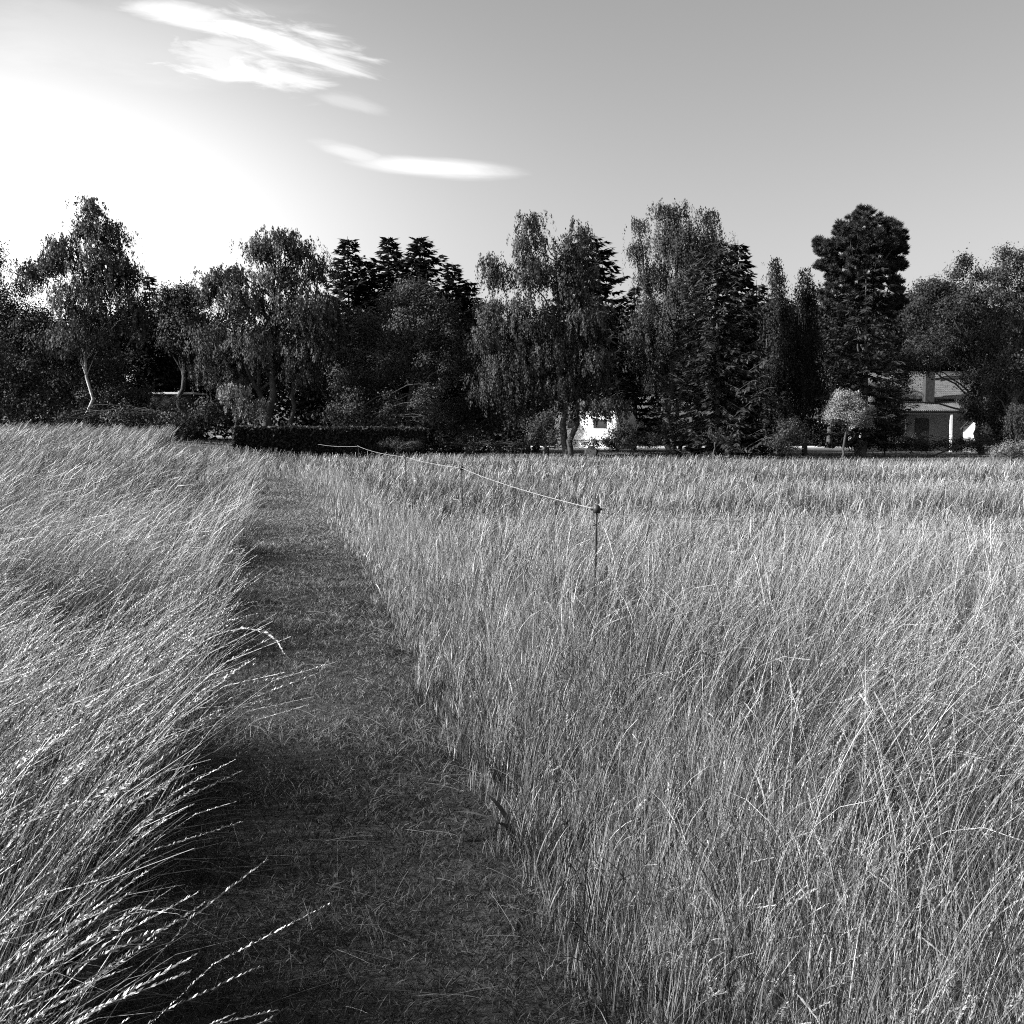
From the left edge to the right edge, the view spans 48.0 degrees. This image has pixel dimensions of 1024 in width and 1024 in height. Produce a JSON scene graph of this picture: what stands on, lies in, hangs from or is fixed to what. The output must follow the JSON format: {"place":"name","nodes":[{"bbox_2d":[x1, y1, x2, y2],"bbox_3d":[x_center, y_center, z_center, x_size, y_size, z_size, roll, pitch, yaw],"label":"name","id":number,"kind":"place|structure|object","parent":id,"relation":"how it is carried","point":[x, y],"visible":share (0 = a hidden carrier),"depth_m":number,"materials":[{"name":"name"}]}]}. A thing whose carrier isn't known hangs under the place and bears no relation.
{"place":"outdoors","nodes":[
{"label":"outdoors","id":0,"kind":"place"},
{"bbox_2d":[0,419,337,1023],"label":"tall grass","id":1,"kind":"structure","parent":0,"point":[69,505],"depth_m":4.59,"materials":[{"name":"grey plant"}]},
{"bbox_2d":[63,460,725,1023],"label":"path","id":2,"kind":"structure","parent":0,"point":[415,964],"depth_m":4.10,"materials":[{"name":"grey plant"}]},
{"bbox_2d":[0,0,1023,425],"label":"sky","id":3,"kind":"structure","parent":0,"point":[199,126],"materials":[{"name":"grey"}]},
{"bbox_2d":[1,426,1023,1023],"bbox_3d":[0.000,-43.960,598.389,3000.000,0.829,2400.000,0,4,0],"label":"ground","id":4,"kind":"structure","parent":0,"point":[161,878],"depth_m":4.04,"materials":[{"name":"grey plant"}]},
{"bbox_2d":[58,627,283,802],"bbox_3d":[-1.439,0.883,4.707,1.026,0.841,0.018,0,4,-3],"label":"grass stalk","id":5,"kind":"object","parent":4,"relation":"on","point":[267,633],"depth_m":4.69,"materials":[{"name":"grey plant"}]},
{"bbox_2d":[0,391,549,453],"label":"undergrowth","id":6,"kind":"object","parent":4,"relation":"on","point":[516,433],"visible":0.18,"depth_m":65.56,"materials":[{"name":"black plant"}]},
{"bbox_2d":[232,424,426,459],"bbox_3d":[-8.386,-3.214,54.014,9.485,1.860,1.611,-2,5,-20],"label":"hedge","id":7,"kind":"object","parent":4,"relation":"on","point":[298,439],"visible":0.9,"depth_m":53.33,"materials":[{"name":"black plant"}]},
{"bbox_2d":[403,455,406,496],"bbox_3d":[-2.179,-0.620,23.520,0.090,1.084,0.060,0,4,0],"label":"fence post","id":8,"kind":"object","parent":4,"relation":"on","point":[405,456],"visible":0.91,"depth_m":23.49,"materials":[{"name":"black plastic"}]},
{"bbox_2d":[459,466,463,523],"bbox_3d":[-0.773,-0.172,17.637,0.090,1.074,0.060,0,4,0],"label":"fence post","id":9,"kind":"object","parent":4,"relation":"on","point":[460,468],"visible":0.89,"depth_m":17.62,"materials":[{"name":"black plastic"}]},
{"bbox_2d":[436,794,512,832],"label":"dock plant","id":10,"kind":"object","parent":4,"relation":"on","point":[500,808],"visible":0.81,"depth_m":4.58,"materials":[{"name":"plant"}]},
{"bbox_2d":[537,520,602,611],"bbox_3d":[0.404,0.537,8.392,0.556,0.966,0.012,0,4,-6],"label":"grass stalk","id":11,"kind":"object","parent":4,"relation":"on","point":[570,546],"depth_m":8.38,"materials":[{"name":"grey plant"}]},
{"bbox_2d":[548,511,615,629],"bbox_3d":[0.489,0.509,8.086,0.531,1.068,0.012,0,4,-6],"label":"grass stalk","id":12,"kind":"object","parent":4,"relation":"on","point":[583,542],"depth_m":8.07,"materials":[{"name":"grey plant"}]},
{"bbox_2d":[501,418,688,445],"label":"hedge","id":13,"kind":"object","parent":4,"relation":"on","point":[674,422],"visible":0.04,"depth_m":92.76,"materials":[{"name":"black plant"}]},
{"bbox_2d":[591,505,602,636],"bbox_3d":[0.658,0.484,8.962,0.090,1.081,0.060,0,4,0],"label":"fence post","id":14,"kind":"object","parent":4,"relation":"on","point":[596,509],"visible":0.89,"depth_m":8.94,"materials":[{"name":"black plastic"}]},
{"bbox_2d":[319,444,590,507],"bbox_3d":[-3.244,-1.368,27.493,0.622,0.128,38.040,-1,4,-13],"label":"fence rope","id":15,"kind":"object","parent":14,"relation":"attached to","point":[474,473],"visible":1,"depth_m":14.91,"materials":[{"name":"grey fabric"}]},
{"bbox_2d":[603,513,1004,532],"bbox_3d":[2.881,0.099,9.133,4.448,0.214,0.002,0,4,-5],"label":"fence wire","id":16,"kind":"object","parent":14,"relation":"attached to","point":[811,525],"visible":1,"depth_m":9.09,"materials":[{"name":"black plastic"}]},
{"bbox_2d":[631,525,649,653],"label":"grass stalk","id":17,"kind":"object","parent":4,"relation":"on","point":[641,562],"depth_m":7.04,"materials":[{"name":"grey plant"}]},
{"bbox_2d":[610,649,716,698],"bbox_3d":[0.718,0.951,5.720,0.611,0.545,0.011,0,4,-5],"label":"grass stalk","id":18,"kind":"object","parent":4,"relation":"on","point":[671,649],"depth_m":5.72,"materials":[{"name":"grey plant"}]},
{"bbox_2d":[691,418,848,445],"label":"hedge","id":19,"kind":"object","parent":4,"relation":"on","point":[819,434],"visible":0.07,"depth_m":92.77,"materials":[{"name":"black plant"}]},
{"bbox_2d":[830,279,937,382],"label":"broadleaf tree","id":20,"kind":"object","parent":4,"relation":"on","point":[891,334],"visible":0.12,"depth_m":85.44,"materials":[{"name":"black plant"}]},
{"bbox_2d":[898,274,997,421],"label":"broadleaf tree","id":21,"kind":"object","parent":4,"relation":"on","point":[949,368],"visible":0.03,"depth_m":87.74,"materials":[{"name":"black plant"}]},
{"bbox_2d":[952,293,1023,443],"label":"broadleaf tree","id":22,"kind":"object","parent":4,"relation":"on","point":[1021,400],"visible":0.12,"depth_m":83.99,"materials":[{"name":"black plant"}]},
{"bbox_2d":[137,436,1023,464],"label":"lawn","id":23,"kind":"structure","parent":0,"point":[816,452],"depth_m":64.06,"materials":[{"name":"grey plant"}]},
{"bbox_2d":[0,233,74,393],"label":"broadleaf tree","id":24,"kind":"object","parent":23,"relation":"on","point":[23,329],"visible":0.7,"depth_m":61.00,"materials":[{"name":"black plant"}]},
{"bbox_2d":[0,332,84,427],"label":"shrub","id":25,"kind":"object","parent":23,"relation":"on","point":[9,398],"visible":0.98,"depth_m":57.33,"materials":[{"name":"black plant"}]},
{"bbox_2d":[0,304,85,428],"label":"broadleaf tree","id":26,"kind":"object","parent":23,"relation":"on","point":[31,392],"visible":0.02,"depth_m":66.38,"materials":[{"name":"black plant"}]},
{"bbox_2d":[16,311,139,426],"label":"broadleaf tree","id":27,"kind":"object","parent":23,"relation":"on","point":[60,384],"visible":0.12,"depth_m":65.28,"materials":[{"name":"black plant"}]},
{"bbox_2d":[6,192,168,430],"bbox_3d":[-21.918,-9.960,59.452,6.537,12.747,5.932,3,5,37],"label":"birch tree","id":28,"kind":"object","parent":23,"relation":"on","point":[122,271],"visible":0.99,"depth_m":58.78,"materials":[{"name":"grey plant"}]},
{"bbox_2d":[34,346,161,429],"bbox_3d":[-22.340,-6.661,61.580,7.295,5.927,4.116,0,4,0],"label":"shrub","id":29,"kind":"object","parent":23,"relation":"on","point":[76,372],"visible":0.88,"depth_m":61.37,"materials":[{"name":"black plant"}]},
{"bbox_2d":[87,305,184,433],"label":"broadleaf tree","id":30,"kind":"object","parent":23,"relation":"on","point":[159,374],"visible":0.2,"depth_m":66.72,"materials":[{"name":"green plant"}]},
{"bbox_2d":[46,393,239,442],"bbox_3d":[-18.250,-4.529,56.802,9.638,2.974,4.289,0,4,0],"label":"shrub","id":31,"kind":"object","parent":23,"relation":"on","point":[206,408],"visible":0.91,"depth_m":56.48,"materials":[{"name":"black plant"}]},
{"bbox_2d":[132,271,175,434],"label":"fir tree","id":32,"kind":"object","parent":23,"relation":"on","point":[152,370],"visible":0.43,"depth_m":66.22,"materials":[{"name":"black plant"}]},
{"bbox_2d":[150,393,189,426],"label":"flowering shrub","id":33,"kind":"object","parent":23,"relation":"on","point":[166,398],"visible":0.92,"depth_m":61.08,"materials":[{"name":"grey plant"}]},
{"bbox_2d":[148,392,205,439],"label":"hut","id":34,"kind":"object","parent":23,"relation":"on","point":[188,396],"visible":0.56,"depth_m":65.73,"materials":[{"name":"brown wood"}]},
{"bbox_2d":[172,407,184,439],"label":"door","id":35,"kind":"structure","parent":34,"relation":"in","point":[180,431],"depth_m":65.81,"materials":[{"name":"wood"}]},
{"bbox_2d":[146,276,213,439],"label":"broadleaf tree","id":36,"kind":"object","parent":23,"relation":"on","point":[183,308],"visible":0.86,"depth_m":64.88,"materials":[{"name":"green plant"}]},
{"bbox_2d":[141,288,228,406],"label":"broadleaf tree","id":37,"kind":"object","parent":23,"relation":"on","point":[178,380],"visible":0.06,"depth_m":68.24,"materials":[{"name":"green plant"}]},
{"bbox_2d":[178,307,290,438],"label":"broadleaf tree","id":38,"kind":"object","parent":23,"relation":"on","point":[224,367],"visible":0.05,"depth_m":69.38,"materials":[{"name":"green plant"}]},
{"bbox_2d":[216,380,268,425],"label":"shrub","id":39,"kind":"object","parent":23,"relation":"on","point":[242,402],"visible":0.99,"depth_m":56.08,"materials":[{"name":"grey plant"}]},
{"bbox_2d":[175,224,363,425],"bbox_3d":[-12.198,-8.600,57.378,8.995,11.315,5.738,-1,5,-17],"label":"willow tree","id":40,"kind":"object","parent":23,"relation":"on","point":[321,315],"visible":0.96,"depth_m":56.88,"materials":[{"name":"grey plant"}]},
{"bbox_2d":[235,319,364,424],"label":"broadleaf tree","id":41,"kind":"object","parent":23,"relation":"on","point":[301,398],"visible":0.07,"depth_m":69.30,"materials":[{"name":"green plant"}]},
{"bbox_2d":[277,236,402,425],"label":"fir tree","id":42,"kind":"object","parent":23,"relation":"on","point":[347,275],"visible":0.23,"depth_m":68.65,"materials":[{"name":"black plant"}]},
{"bbox_2d":[325,261,388,419],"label":"fir tree","id":43,"kind":"object","parent":23,"relation":"on","point":[367,268],"visible":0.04,"depth_m":69.75,"materials":[{"name":"black plant"}]},
{"bbox_2d":[321,237,439,426],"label":"fir tree","id":44,"kind":"object","parent":23,"relation":"on","point":[387,275],"visible":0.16,"depth_m":68.70,"materials":[{"name":"black plant"}]},
{"bbox_2d":[318,360,455,434],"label":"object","id":45,"kind":"object","parent":23,"relation":"on","point":[348,410],"visible":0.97,"depth_m":56.53,"materials":[{"name":"black plant"}]},
{"bbox_2d":[378,434,422,457],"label":"shrub","id":46,"kind":"object","parent":23,"relation":"on","point":[404,444],"visible":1,"depth_m":49.78,"materials":[{"name":"black plant"}]},
{"bbox_2d":[333,273,479,426],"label":"broadleaf tree","id":47,"kind":"object","parent":23,"relation":"on","point":[446,331],"visible":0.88,"depth_m":58.14,"materials":[{"name":"black plant"}]},
{"bbox_2d":[326,236,526,448],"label":"fir tree","id":48,"kind":"object","parent":23,"relation":"on","point":[418,266],"visible":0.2,"depth_m":67.63,"materials":[{"name":"black plant"}]},
{"bbox_2d":[404,309,496,451],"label":"broadleaf tree","id":49,"kind":"object","parent":23,"relation":"on","point":[470,324],"visible":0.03,"depth_m":69.18,"materials":[{"name":"black plant"}]},
{"bbox_2d":[422,347,512,455],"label":"tree","id":50,"kind":"object","parent":23,"relation":"on","point":[465,416],"visible":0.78,"depth_m":59.48,"materials":[{"name":"black plant"}]},
{"bbox_2d":[435,263,501,442],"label":"fir tree","id":51,"kind":"object","parent":23,"relation":"on","point":[456,275],"visible":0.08,"depth_m":71.87,"materials":[{"name":"black plant"}]},
{"bbox_2d":[434,429,525,455],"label":"shrub","id":52,"kind":"object","parent":23,"relation":"on","point":[477,444],"visible":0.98,"depth_m":56.76,"materials":[{"name":"black plant"}]},
{"bbox_2d":[457,282,512,438],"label":"fir tree","id":53,"kind":"object","parent":23,"relation":"on","point":[473,289],"visible":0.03,"depth_m":72.97,"materials":[{"name":"black plant"}]},
{"bbox_2d":[468,310,592,451],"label":"broadleaf tree","id":54,"kind":"object","parent":23,"relation":"on","point":[545,405],"visible":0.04,"depth_m":68.43,"materials":[{"name":"black plant"}]},
{"bbox_2d":[518,408,569,455],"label":"shrub","id":55,"kind":"object","parent":23,"relation":"on","point":[542,424],"visible":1,"depth_m":53.71,"materials":[{"name":"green plant"}]},
{"bbox_2d":[461,209,643,457],"bbox_3d":[2.034,-8.523,55.450,8.937,12.177,3.886,0,4,0],"label":"weeping birch tree","id":56,"kind":"object","parent":23,"relation":"on","point":[512,370],"visible":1,"depth_m":55.09,"materials":[{"name":"grey plant"}]},
{"bbox_2d":[528,234,647,454],"bbox_3d":[3.987,-9.192,63.393,7.697,12.192,7.943,0,4,0],"label":"cedar tree","id":57,"kind":"object","parent":23,"relation":"on","point":[605,289],"visible":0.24,"depth_m":62.73,"materials":[{"name":"black plant"}]},
{"bbox_2d":[546,411,636,456],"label":"house","id":58,"kind":"structure","parent":23,"relation":"on","point":[589,430],"depth_m":59.06,"materials":[{"name":"white paint"}]},
{"bbox_2d":[567,419,578,429],"bbox_3d":[3.152,-4.547,59.508,0.750,0.560,0.025,3,5,34],"label":"window","id":59,"kind":"structure","parent":58,"relation":"in","point":[569,427],"depth_m":59.60,"materials":[{"name":"grey glass"}]},
{"bbox_2d":[592,419,607,429],"bbox_3d":[4.494,-4.480,58.613,0.900,0.560,0.025,3,5,34],"label":"window","id":60,"kind":"structure","parent":58,"relation":"in","point":[601,425],"depth_m":58.60,"materials":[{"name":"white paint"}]},
{"bbox_2d":[569,418,671,456],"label":"shrub","id":61,"kind":"object","parent":23,"relation":"on","point":[624,436],"visible":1,"depth_m":54.62,"materials":[{"name":"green plant"}]},
{"bbox_2d":[591,302,659,451],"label":"broadleaf tree","id":62,"kind":"object","parent":23,"relation":"on","point":[635,377],"visible":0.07,"depth_m":70.44,"materials":[{"name":"black plant"}]},
{"bbox_2d":[626,287,675,450],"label":"fir tree","id":63,"kind":"object","parent":23,"relation":"on","point":[648,419],"visible":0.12,"depth_m":73.18,"materials":[{"name":"black plant"}]},
{"bbox_2d":[617,197,740,455],"bbox_3d":[8.883,-9.769,61.544,6.286,13.779,4.259,2,5,24],"label":"weeping birch tree","id":64,"kind":"object","parent":23,"relation":"on","point":[677,241],"visible":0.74,"depth_m":60.89,"materials":[{"name":"grey plant"}]},
{"bbox_2d":[634,315,747,450],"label":"broadleaf tree","id":65,"kind":"object","parent":23,"relation":"on","point":[676,390],"visible":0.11,"depth_m":68.59,"materials":[{"name":"black plant"}]},
{"bbox_2d":[635,236,798,459],"bbox_3d":[10.249,-7.925,56.804,7.707,11.178,7.456,-4,6,-44],"label":"spruce tree","id":66,"kind":"object","parent":23,"relation":"on","point":[716,384],"visible":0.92,"depth_m":56.13,"materials":[{"name":"black plant"}]},
{"bbox_2d":[703,428,735,458],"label":"shrub","id":67,"kind":"object","parent":23,"relation":"on","point":[724,439],"visible":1,"depth_m":53.87,"materials":[{"name":"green plant"}]},
{"bbox_2d":[683,243,792,455],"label":"spruce tree","id":68,"kind":"object","parent":23,"relation":"on","point":[748,283],"visible":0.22,"depth_m":61.96,"materials":[{"name":"black plant"}]},
{"bbox_2d":[739,281,784,453],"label":"fir tree","id":69,"kind":"object","parent":23,"relation":"on","point":[761,293],"visible":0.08,"depth_m":65.17,"materials":[{"name":"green plant"}]},
{"bbox_2d":[719,289,835,410],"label":"broadleaf tree","id":70,"kind":"object","parent":23,"relation":"on","point":[796,315],"visible":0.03,"depth_m":69.32,"materials":[{"name":"black plant"}]},
{"bbox_2d":[753,255,805,455],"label":"weeping conifer tree","id":71,"kind":"object","parent":23,"relation":"on","point":[776,314],"visible":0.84,"depth_m":60.15,"materials":[{"name":"black plant"}]},
{"bbox_2d":[763,414,815,459],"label":"shrub","id":72,"kind":"object","parent":23,"relation":"on","point":[786,433],"visible":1,"depth_m":51.70,"materials":[{"name":"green plant"}]},
{"bbox_2d":[785,267,833,455],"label":"weeping conifer tree","id":73,"kind":"object","parent":23,"relation":"on","point":[807,334],"visible":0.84,"depth_m":61.10,"materials":[{"name":"black plant"}]},
{"bbox_2d":[784,282,881,447],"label":"broadleaf tree","id":74,"kind":"object","parent":23,"relation":"on","point":[828,322],"visible":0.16,"depth_m":79.54,"materials":[{"name":"black plant"}]},
{"bbox_2d":[814,387,876,459],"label":"pollard willow tree","id":75,"kind":"object","parent":23,"relation":"on","point":[855,415],"visible":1,"depth_m":52.59,"materials":[{"name":"grey plant"}]},
{"bbox_2d":[811,203,911,456],"bbox_3d":[17.950,-9.314,59.457,4.442,13.118,4.165,3,6,39],"label":"pine tree","id":76,"kind":"object","parent":23,"relation":"on","point":[888,239],"visible":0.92,"depth_m":58.71,"materials":[{"name":"black plant"}]},
{"bbox_2d":[808,253,918,456],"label":"spruce tree","id":77,"kind":"object","parent":23,"relation":"on","point":[867,389],"visible":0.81,"depth_m":58.29,"materials":[{"name":"black plant"}]},
{"bbox_2d":[847,379,911,454],"bbox_3d":[19.574,-5.057,61.786,3.868,4.439,3.088,0,4,0],"label":"shrub","id":78,"kind":"object","parent":23,"relation":"on","point":[884,429],"visible":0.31,"depth_m":61.43,"materials":[{"name":"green plant"}]},
{"bbox_2d":[888,431,934,453],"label":"flowering shrub","id":79,"kind":"object","parent":23,"relation":"on","point":[924,435],"visible":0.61,"depth_m":65.86,"materials":[{"name":"black plant"}]},
{"bbox_2d":[848,356,985,451],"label":"house","id":80,"kind":"structure","parent":23,"relation":"on","point":[934,419],"depth_m":71.78,"materials":[{"name":"paint"}]},
{"bbox_2d":[897,419,905,442],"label":"window","id":81,"kind":"structure","parent":80,"relation":"in","point":[904,420],"depth_m":71.77,"materials":[{"name":"white paint"}]},
{"bbox_2d":[914,419,928,450],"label":"door","id":82,"kind":"structure","parent":80,"relation":"in","point":[921,425],"depth_m":71.77,"materials":[{"name":"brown wood"}]},
{"bbox_2d":[894,274,970,399],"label":"broadleaf tree","id":83,"kind":"object","parent":23,"relation":"on","point":[926,295],"visible":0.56,"depth_m":72.79,"materials":[{"name":"black plant"}]},
{"bbox_2d":[875,433,999,456],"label":"shrub","id":84,"kind":"object","parent":23,"relation":"on","point":[974,444],"visible":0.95,"depth_m":59.78,"materials":[{"name":"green plant"}]},
{"bbox_2d":[877,242,1011,454],"bbox_3d":[24.053,-8.910,63.456,7.764,11.736,4.231,0,4,0],"label":"broadleaf tree","id":85,"kind":"object","parent":23,"relation":"on","point":[961,345],"visible":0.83,"depth_m":63.09,"materials":[{"name":"grey plant"}]},
{"bbox_2d":[957,378,1019,449],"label":"shrub","id":86,"kind":"object","parent":23,"relation":"on","point":[990,426],"visible":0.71,"depth_m":62.50,"materials":[{"name":"black plant"}]},
{"bbox_2d":[970,241,1023,454],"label":"broadleaf tree","id":87,"kind":"object","parent":23,"relation":"on","point":[1010,301],"visible":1,"depth_m":60.17,"materials":[{"name":"grey plant"}]},
{"bbox_2d":[984,437,1023,462],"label":"shrub","id":88,"kind":"object","parent":23,"relation":"on","point":[1002,448],"visible":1,"depth_m":46.39,"materials":[{"name":"grey plant"}]},
{"bbox_2d":[995,402,1023,454],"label":"weeping shrub tree","id":89,"kind":"object","parent":23,"relation":"on","point":[1015,424],"visible":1,"depth_m":54.71,"materials":[{"name":"grey plant"}]},
{"bbox_2d":[486,446,1004,447],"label":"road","id":90,"kind":"structure","parent":0,"point":[786,446],"depth_m":86.87,"materials":[{"name":"grey asphalt"}]},
{"bbox_2d":[960,420,983,451],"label":"garden shed","id":91,"kind":"structure","parent":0,"point":[968,430],"depth_m":68.90,"materials":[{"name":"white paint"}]}
]}

